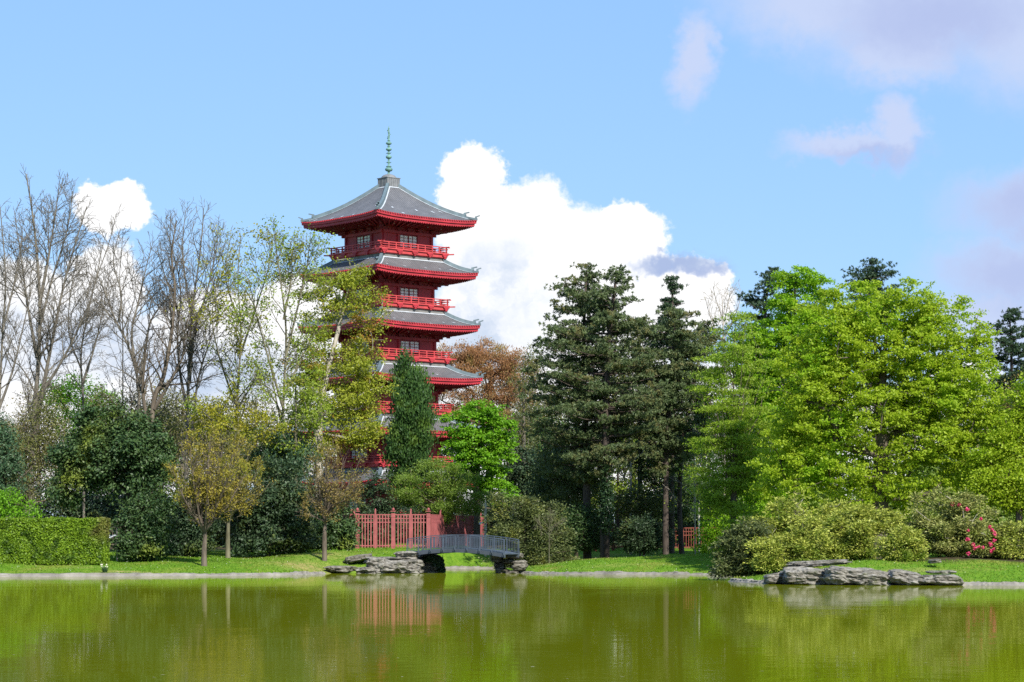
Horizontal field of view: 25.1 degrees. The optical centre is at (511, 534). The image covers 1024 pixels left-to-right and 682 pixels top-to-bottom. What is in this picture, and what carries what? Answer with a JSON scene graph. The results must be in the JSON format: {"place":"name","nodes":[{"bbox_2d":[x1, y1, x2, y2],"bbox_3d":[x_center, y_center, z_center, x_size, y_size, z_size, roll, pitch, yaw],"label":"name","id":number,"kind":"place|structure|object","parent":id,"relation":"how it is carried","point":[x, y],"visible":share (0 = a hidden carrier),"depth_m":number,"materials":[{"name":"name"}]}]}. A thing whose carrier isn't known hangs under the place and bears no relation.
{"place":"outdoors","nodes":[
{"label":"outdoors","id":0,"kind":"place"},
{"bbox_2d":[0,569,1023,681],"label":"water","id":1,"kind":"structure","parent":0,"point":[486,625],"depth_m":71.14,"materials":[{"name":"green liquid"}]},
{"bbox_2d":[366,557,385,572],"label":"rock","id":2,"kind":"object","parent":1,"relation":"in","point":[376,563],"visible":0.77,"depth_m":173.75,"materials":[{"name":"grey stone"}]},
{"bbox_2d":[380,559,408,572],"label":"rock","id":3,"kind":"object","parent":1,"relation":"in","point":[395,566],"visible":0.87,"depth_m":173.71,"materials":[{"name":"grey stone"}]},
{"bbox_2d":[763,571,784,583],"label":"rock","id":4,"kind":"object","parent":1,"relation":"in","point":[773,578],"visible":0.73,"depth_m":136.03,"materials":[{"name":"grey stone"}]},
{"bbox_2d":[917,574,963,585],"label":"rock","id":5,"kind":"object","parent":1,"relation":"in","point":[951,579],"visible":0.98,"depth_m":132.26,"materials":[{"name":"grey stone"}]},
{"bbox_2d":[0,542,1023,581],"bbox_3d":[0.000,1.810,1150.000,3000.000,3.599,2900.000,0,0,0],"label":"ground","id":6,"kind":"structure","parent":0,"point":[472,558],"depth_m":171.11,"materials":[{"name":"green plant"}]},
{"bbox_2d":[0,412,34,503],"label":"evergreen tree","id":7,"kind":"object","parent":6,"relation":"on","point":[6,453],"visible":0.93,"depth_m":183.78,"materials":[{"name":"green plant"}]},
{"bbox_2d":[0,487,45,517],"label":"bright bush","id":8,"kind":"object","parent":6,"relation":"on","point":[5,498],"visible":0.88,"depth_m":175.63,"materials":[{"name":"green plant"}]},
{"bbox_2d":[0,198,51,435],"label":"bare tree","id":9,"kind":"object","parent":6,"relation":"on","point":[5,316],"visible":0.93,"depth_m":200.23,"materials":[{"name":"brown plant"}]},
{"bbox_2d":[2,384,71,508],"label":"woodland tree","id":10,"kind":"object","parent":6,"relation":"on","point":[22,410],"visible":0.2,"depth_m":284.52,"materials":[{"name":"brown plant"}]},
{"bbox_2d":[0,384,74,515],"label":"olive tree","id":11,"kind":"object","parent":6,"relation":"on","point":[33,441],"visible":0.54,"depth_m":189.63,"materials":[{"name":"green plant"}]},
{"bbox_2d":[14,478,89,517],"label":"understorey bush","id":12,"kind":"object","parent":6,"relation":"on","point":[49,509],"visible":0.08,"depth_m":212.91,"materials":[{"name":"green plant"}]},
{"bbox_2d":[0,516,111,564],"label":"hedge","id":13,"kind":"object","parent":6,"relation":"on","point":[27,540],"visible":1,"depth_m":166.50,"materials":[{"name":"green plant"}]},
{"bbox_2d":[0,163,122,517],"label":"bare tree","id":14,"kind":"object","parent":6,"relation":"on","point":[38,352],"visible":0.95,"depth_m":204.66,"materials":[{"name":"brown plant"}]},
{"bbox_2d":[39,370,128,489],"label":"leafing tree","id":15,"kind":"object","parent":6,"relation":"on","point":[67,396],"visible":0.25,"depth_m":221.51,"materials":[{"name":"green plant"}]},
{"bbox_2d":[42,204,128,517],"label":"bare tree","id":16,"kind":"object","parent":6,"relation":"on","point":[83,378],"visible":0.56,"depth_m":211.76,"materials":[{"name":"brown plant"}]},
{"bbox_2d":[49,486,125,543],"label":"understorey bush","id":17,"kind":"object","parent":6,"relation":"on","point":[93,503],"visible":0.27,"depth_m":213.20,"materials":[{"name":"green plant"}]},
{"bbox_2d":[37,397,182,532],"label":"holly tree","id":18,"kind":"object","parent":6,"relation":"on","point":[97,456],"visible":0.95,"depth_m":177.01,"materials":[{"name":"green plant"}]},
{"bbox_2d":[83,234,151,507],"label":"bare tree","id":19,"kind":"object","parent":6,"relation":"on","point":[117,292],"visible":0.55,"depth_m":213.98,"materials":[{"name":"brown plant"}]},
{"bbox_2d":[75,377,190,459],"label":"olive tree","id":20,"kind":"object","parent":6,"relation":"on","point":[167,428],"visible":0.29,"depth_m":207.75,"materials":[{"name":"green plant"}]},
{"bbox_2d":[83,218,203,501],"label":"bare tree","id":21,"kind":"object","parent":6,"relation":"on","point":[133,323],"visible":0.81,"depth_m":203.90,"materials":[{"name":"brown plant"}]},
{"bbox_2d":[109,477,179,561],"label":"holly bush","id":22,"kind":"object","parent":6,"relation":"on","point":[146,538],"visible":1,"depth_m":171.22,"materials":[{"name":"green plant"}]},
{"bbox_2d":[0,571,325,576],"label":"kerb","id":23,"kind":"structure","parent":6,"relation":"on","point":[137,574],"depth_m":162.02,"materials":[{"name":"concrete"}]},
{"bbox_2d":[125,374,204,486],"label":"woodland tree","id":24,"kind":"object","parent":6,"relation":"on","point":[169,391],"visible":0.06,"depth_m":283.74,"materials":[{"name":"green plant"}]},
{"bbox_2d":[126,211,227,489],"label":"bare tree","id":25,"kind":"object","parent":6,"relation":"on","point":[158,389],"visible":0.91,"depth_m":199.74,"materials":[{"name":"brown plant"}]},
{"bbox_2d":[141,389,228,488],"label":"woodland tree","id":26,"kind":"object","parent":6,"relation":"on","point":[178,402],"visible":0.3,"depth_m":245.27,"materials":[{"name":"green plant"}]},
{"bbox_2d":[137,195,244,491],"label":"bare tree","id":27,"kind":"object","parent":6,"relation":"on","point":[189,352],"visible":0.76,"depth_m":201.77,"materials":[{"name":"brown plant"}]},
{"bbox_2d":[142,480,245,545],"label":"understorey bush","id":28,"kind":"object","parent":6,"relation":"on","point":[222,536],"visible":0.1,"depth_m":216.76,"materials":[{"name":"green plant"}]},
{"bbox_2d":[164,481,224,556],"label":"evergreen bush","id":29,"kind":"object","parent":6,"relation":"on","point":[185,545],"visible":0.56,"depth_m":179.27,"materials":[{"name":"green plant"}]},
{"bbox_2d":[160,422,253,565],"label":"tree","id":30,"kind":"object","parent":6,"relation":"on","point":[209,500],"visible":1,"depth_m":167.31,"materials":[{"name":"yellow plant"}]},
{"bbox_2d":[179,395,256,482],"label":"woodland tree","id":31,"kind":"object","parent":6,"relation":"on","point":[227,437],"visible":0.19,"depth_m":248.28,"materials":[{"name":"green plant"}]},
{"bbox_2d":[180,389,292,555],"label":"leafing tree","id":32,"kind":"object","parent":6,"relation":"on","point":[225,424],"visible":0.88,"depth_m":185.74,"materials":[{"name":"green plant"}]},
{"bbox_2d":[165,221,313,533],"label":"leafing tree","id":33,"kind":"object","parent":6,"relation":"on","point":[234,384],"visible":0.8,"depth_m":195.24,"materials":[{"name":"green plant"}]},
{"bbox_2d":[202,422,278,557],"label":"tree","id":34,"kind":"object","parent":6,"relation":"on","point":[259,465],"visible":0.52,"depth_m":179.27,"materials":[{"name":"green plant"}]},
{"bbox_2d":[241,386,280,486],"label":"woodland tree","id":35,"kind":"object","parent":6,"relation":"on","point":[255,402],"visible":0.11,"depth_m":295.52,"materials":[{"name":"green plant"}]},
{"bbox_2d":[217,453,332,557],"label":"evergreen bush","id":36,"kind":"object","parent":6,"relation":"on","point":[280,508],"visible":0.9,"depth_m":182.10,"materials":[{"name":"green plant"}]},
{"bbox_2d":[230,417,324,551],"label":"evergreen tree","id":37,"kind":"object","parent":6,"relation":"on","point":[282,454],"visible":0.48,"depth_m":188.12,"materials":[{"name":"green plant"}]},
{"bbox_2d":[215,214,342,549],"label":"leafing tree","id":38,"kind":"object","parent":6,"relation":"on","point":[292,255],"visible":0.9,"depth_m":191.93,"materials":[{"name":"green plant"}]},
{"bbox_2d":[251,351,343,531],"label":"leafing tree","id":39,"kind":"object","parent":6,"relation":"on","point":[313,413],"visible":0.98,"depth_m":187.53,"materials":[{"name":"green plant"}]},
{"bbox_2d":[298,489,365,550],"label":"evergreen bush","id":40,"kind":"object","parent":6,"relation":"on","point":[340,536],"visible":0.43,"depth_m":187.11,"materials":[{"name":"green plant"}]},
{"bbox_2d":[294,433,370,560],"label":"tree","id":41,"kind":"object","parent":6,"relation":"on","point":[327,507],"visible":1,"depth_m":177.32,"materials":[{"name":"brown plant"}]},
{"bbox_2d":[272,256,400,492],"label":"maple tree","id":42,"kind":"object","parent":6,"relation":"on","point":[359,402],"visible":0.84,"depth_m":197.48,"materials":[{"name":"green plant"}]},
{"bbox_2d":[350,467,405,547],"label":"evergreen bush","id":43,"kind":"object","parent":6,"relation":"on","point":[380,504],"visible":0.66,"depth_m":206.53,"materials":[{"name":"green plant"}]},
{"bbox_2d":[292,126,485,519],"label":"pagoda","id":44,"kind":"object","parent":6,"relation":"on","point":[390,226],"visible":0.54,"depth_m":248.92,"materials":[{"name":"red wood"}]},
{"bbox_2d":[400,287,418,300],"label":"window","id":45,"kind":"structure","parent":44,"relation":"in","point":[414,292],"depth_m":249.26,"materials":[{"name":"grey glass"}]},
{"bbox_2d":[387,501,425,541],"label":"understorey bush","id":46,"kind":"object","parent":6,"relation":"on","point":[407,511],"visible":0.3,"depth_m":217.48,"materials":[{"name":"green plant"}]},
{"bbox_2d":[380,345,442,510],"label":"thuja tree","id":47,"kind":"object","parent":6,"relation":"on","point":[412,417],"visible":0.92,"depth_m":220.92,"materials":[{"name":"green plant"}]},
{"bbox_2d":[405,565,423,572],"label":"rock","id":48,"kind":"object","parent":6,"relation":"on","point":[414,569],"visible":0.76,"depth_m":173.93,"materials":[{"name":"grey stone"}]},
{"bbox_2d":[402,559,423,566],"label":"rock","id":49,"kind":"object","parent":48,"relation":"on","point":[415,562],"visible":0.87,"depth_m":174.18,"materials":[{"name":"grey stone"}]},
{"bbox_2d":[393,551,418,558],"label":"rock","id":50,"kind":"object","parent":49,"relation":"on","point":[407,554],"visible":0.91,"depth_m":174.89,"materials":[{"name":"grey stone"}]},
{"bbox_2d":[406,534,519,557],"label":"footbridge","id":51,"kind":"object","parent":50,"relation":"on","point":[494,551],"visible":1,"depth_m":174.06,"materials":[{"name":"grey paint"}]},
{"bbox_2d":[350,508,489,548],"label":"fence","id":52,"kind":"object","parent":6,"relation":"on","point":[436,526],"visible":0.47,"depth_m":200.97,"materials":[{"name":"pink paint"}]},
{"bbox_2d":[423,555,445,572],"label":"ivy","id":53,"kind":"object","parent":6,"relation":"on","point":[436,561],"visible":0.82,"depth_m":176.69,"materials":[{"name":"green plant"}]},
{"bbox_2d":[385,456,490,526],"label":"spreading bush","id":54,"kind":"object","parent":6,"relation":"on","point":[448,505],"visible":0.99,"depth_m":207.07,"materials":[{"name":"green plant"}]},
{"bbox_2d":[435,398,522,547],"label":"vivid tree","id":55,"kind":"object","parent":6,"relation":"on","point":[472,449],"visible":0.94,"depth_m":213.36,"materials":[{"name":"green plant"}]},
{"bbox_2d":[437,335,545,502],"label":"copper beech","id":56,"kind":"object","parent":6,"relation":"on","point":[469,358],"visible":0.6,"depth_m":298.74,"materials":[{"name":"brown plant"}]},
{"bbox_2d":[482,489,532,545],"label":"understorey bush","id":57,"kind":"object","parent":6,"relation":"on","point":[489,515],"visible":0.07,"depth_m":227.30,"materials":[{"name":"green plant"}]},
{"bbox_2d":[462,382,561,494],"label":"woodland tree","id":58,"kind":"object","parent":6,"relation":"on","point":[512,407],"visible":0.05,"depth_m":317.72,"materials":[{"name":"green plant"}]},
{"bbox_2d":[504,443,538,497],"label":"holly tree","id":59,"kind":"object","parent":6,"relation":"on","point":[519,473],"visible":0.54,"depth_m":225.28,"materials":[{"name":"green plant"}]},
{"bbox_2d":[504,342,549,475],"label":"olive tree","id":60,"kind":"object","parent":6,"relation":"on","point":[524,404],"visible":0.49,"depth_m":261.78,"materials":[{"name":"green plant"}]},
{"bbox_2d":[485,393,568,490],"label":"woodland tree","id":61,"kind":"object","parent":6,"relation":"on","point":[534,443],"visible":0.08,"depth_m":291.52,"materials":[{"name":"green plant"}]},
{"bbox_2d":[478,490,579,570],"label":"rhododendron bush","id":62,"kind":"object","parent":6,"relation":"on","point":[523,522],"visible":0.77,"depth_m":185.50,"materials":[{"name":"green plant"}]},
{"bbox_2d":[523,443,581,527],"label":"evergreen bush","id":63,"kind":"object","parent":6,"relation":"on","point":[541,484],"visible":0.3,"depth_m":201.36,"materials":[{"name":"green plant"}]},
{"bbox_2d":[529,432,619,556],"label":"evergreen tree","id":64,"kind":"object","parent":6,"relation":"on","point":[576,495],"visible":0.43,"depth_m":198.46,"materials":[{"name":"green plant"}]},
{"bbox_2d":[517,261,633,559],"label":"pine tree","id":65,"kind":"object","parent":6,"relation":"on","point":[577,472],"visible":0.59,"depth_m":192.03,"materials":[{"name":"green plant"}]},
{"bbox_2d":[548,500,623,558],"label":"rhododendron bush","id":66,"kind":"object","parent":6,"relation":"on","point":[591,541],"visible":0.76,"depth_m":191.31,"materials":[{"name":"green plant"}]},
{"bbox_2d":[528,263,676,557],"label":"pine tree","id":67,"kind":"object","parent":6,"relation":"on","point":[607,317],"visible":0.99,"depth_m":189.09,"materials":[{"name":"green plant"}]},
{"bbox_2d":[596,463,616,557],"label":"ivy covered trunk","id":68,"kind":"object","parent":6,"relation":"on","point":[606,500],"visible":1,"depth_m":188.69,"materials":[{"name":"green plant"}]},
{"bbox_2d":[519,571,710,574],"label":"kerb","id":69,"kind":"structure","parent":6,"relation":"on","point":[625,573],"depth_m":169.17,"materials":[{"name":"concrete"}]},
{"bbox_2d":[566,423,710,544],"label":"leafing tree","id":70,"kind":"object","parent":6,"relation":"on","point":[622,485],"visible":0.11,"depth_m":235.81,"materials":[{"name":"green plant"}]},
{"bbox_2d":[610,316,668,550],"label":"pine tree","id":71,"kind":"object","parent":6,"relation":"on","point":[632,354],"visible":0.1,"depth_m":207.41,"materials":[{"name":"green plant"}]},
{"bbox_2d":[613,479,676,556],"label":"tree","id":72,"kind":"object","parent":6,"relation":"on","point":[650,504],"visible":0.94,"depth_m":202.72,"materials":[{"name":"green plant"}]},
{"bbox_2d":[614,511,676,555],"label":"rhododendron bush","id":73,"kind":"object","parent":6,"relation":"on","point":[632,531],"visible":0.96,"depth_m":195.45,"materials":[{"name":"green plant"}]},
{"bbox_2d":[593,521,720,550],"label":"fence","id":74,"kind":"object","parent":6,"relation":"on","point":[615,547],"visible":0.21,"depth_m":212.19,"materials":[{"name":"red paint"}]},
{"bbox_2d":[631,274,691,552],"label":"spruce tree","id":75,"kind":"object","parent":6,"relation":"on","point":[672,300],"visible":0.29,"depth_m":204.82,"materials":[{"name":"green plant"}]},
{"bbox_2d":[620,307,711,554],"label":"pine tree","id":76,"kind":"object","parent":6,"relation":"on","point":[678,365],"visible":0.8,"depth_m":193.19,"materials":[{"name":"green plant"}]},
{"bbox_2d":[624,413,707,525],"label":"evergreen tree","id":77,"kind":"object","parent":6,"relation":"on","point":[687,514],"visible":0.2,"depth_m":206.63,"materials":[{"name":"green plant"}]},
{"bbox_2d":[648,397,712,553],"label":"slim tree","id":78,"kind":"object","parent":6,"relation":"on","point":[694,499],"visible":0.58,"depth_m":195.75,"materials":[{"name":"green plant"}]},
{"bbox_2d":[643,317,732,553],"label":"pine tree","id":79,"kind":"object","parent":6,"relation":"on","point":[705,330],"visible":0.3,"depth_m":197.60,"materials":[{"name":"green plant"}]},
{"bbox_2d":[674,466,730,544],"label":"understorey bush","id":80,"kind":"object","parent":6,"relation":"on","point":[691,522],"visible":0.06,"depth_m":224.51,"materials":[{"name":"green plant"}]},
{"bbox_2d":[700,280,749,530],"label":"bare tree","id":81,"kind":"object","parent":6,"relation":"on","point":[722,314],"visible":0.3,"depth_m":213.93,"materials":[{"name":"brown plant"}]},
{"bbox_2d":[678,300,780,529],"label":"larch tree","id":82,"kind":"object","parent":6,"relation":"on","point":[733,467],"visible":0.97,"depth_m":175.41,"materials":[{"name":"green plant"}]},
{"bbox_2d":[705,515,773,579],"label":"rhododendron bush","id":83,"kind":"object","parent":6,"relation":"on","point":[733,541],"visible":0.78,"depth_m":146.94,"materials":[{"name":"green plant"}]},
{"bbox_2d":[689,488,806,554],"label":"evergreen bush","id":84,"kind":"object","parent":6,"relation":"on","point":[711,534],"visible":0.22,"depth_m":185.53,"materials":[{"name":"green plant"}]},
{"bbox_2d":[727,266,784,434],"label":"pine tree","id":85,"kind":"object","parent":6,"relation":"on","point":[755,302],"visible":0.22,"depth_m":211.72,"materials":[{"name":"green plant"}]},
{"bbox_2d":[713,264,855,513],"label":"beech tree","id":86,"kind":"object","parent":6,"relation":"on","point":[793,284],"visible":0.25,"depth_m":185.11,"materials":[{"name":"green plant"}]},
{"bbox_2d":[743,516,834,572],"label":"rhododendron bush","id":87,"kind":"object","parent":6,"relation":"on","point":[774,552],"visible":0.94,"depth_m":144.68,"materials":[{"name":"green plant"}]},
{"bbox_2d":[742,487,855,559],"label":"rhododendron bush","id":88,"kind":"object","parent":6,"relation":"on","point":[781,523],"visible":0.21,"depth_m":150.41,"materials":[{"name":"green plant"}]},
{"bbox_2d":[782,566,827,584],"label":"rock","id":89,"kind":"object","parent":6,"relation":"on","point":[802,575],"visible":0.81,"depth_m":134.57,"materials":[{"name":"grey stone"}]},
{"bbox_2d":[786,559,851,566],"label":"rock","id":90,"kind":"object","parent":89,"relation":"on","point":[817,563],"visible":0.98,"depth_m":136.30,"materials":[{"name":"grey stone"}]},
{"bbox_2d":[801,472,898,540],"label":"understorey bush","id":91,"kind":"object","parent":6,"relation":"on","point":[822,496],"visible":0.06,"depth_m":204.97,"materials":[{"name":"green plant"}]},
{"bbox_2d":[819,565,890,584],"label":"rock","id":92,"kind":"object","parent":6,"relation":"on","point":[837,575],"visible":0.85,"depth_m":133.09,"materials":[{"name":"grey stone"}]},
{"bbox_2d":[815,499,907,560],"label":"rhododendron bush","id":93,"kind":"object","parent":6,"relation":"on","point":[859,533],"visible":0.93,"depth_m":146.09,"materials":[{"name":"green plant"}]},
{"bbox_2d":[840,257,904,469],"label":"pine tree","id":94,"kind":"object","parent":6,"relation":"on","point":[872,272],"visible":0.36,"depth_m":221.65,"materials":[{"name":"green plant"}]},
{"bbox_2d":[728,578,1023,585],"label":"kerb","id":95,"kind":"structure","parent":6,"relation":"on","point":[1003,583],"depth_m":132.95,"materials":[{"name":"concrete"}]},
{"bbox_2d":[743,276,1010,559],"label":"oak tree","id":96,"kind":"object","parent":6,"relation":"on","point":[921,396],"visible":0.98,"depth_m":161.74,"materials":[{"name":"green plant"}]},
{"bbox_2d":[871,523,931,561],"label":"rhododendron bush","id":97,"kind":"object","parent":6,"relation":"on","point":[900,542],"visible":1,"depth_m":142.89,"materials":[{"name":"green plant"}]},
{"bbox_2d":[887,569,922,584],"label":"rock","id":98,"kind":"object","parent":6,"relation":"on","point":[900,577],"visible":0.98,"depth_m":132.73,"materials":[{"name":"grey stone"}]},
{"bbox_2d":[888,447,962,534],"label":"understorey bush","id":99,"kind":"object","parent":6,"relation":"on","point":[931,472],"visible":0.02,"depth_m":200.46,"materials":[{"name":"green plant"}]},
{"bbox_2d":[899,485,1022,557],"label":"rhododendron bush","id":100,"kind":"object","parent":6,"relation":"on","point":[960,534],"visible":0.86,"depth_m":145.94,"materials":[{"name":"green plant"}]},
{"bbox_2d":[901,449,1023,539],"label":"understorey bush","id":101,"kind":"object","parent":6,"relation":"on","point":[1003,519],"visible":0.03,"depth_m":197.80,"materials":[{"name":"green plant"}]},
{"bbox_2d":[952,367,1023,544],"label":"leafing tree","id":102,"kind":"object","parent":6,"relation":"on","point":[999,476],"visible":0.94,"depth_m":159.18,"materials":[{"name":"green plant"}]},
{"bbox_2d":[979,306,1023,418],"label":"pine tree","id":103,"kind":"object","parent":6,"relation":"on","point":[1012,349],"visible":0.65,"depth_m":213.68,"materials":[{"name":"green plant"}]},
{"bbox_2d":[986,510,1023,559],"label":"rhododendron bush","id":104,"kind":"object","parent":6,"relation":"on","point":[1007,553],"visible":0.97,"depth_m":145.40,"materials":[{"name":"green plant"}]},
{"bbox_2d":[0,0,1023,518],"label":"sky","id":105,"kind":"structure","parent":0,"point":[702,142],"materials":[{"name":"blue"}]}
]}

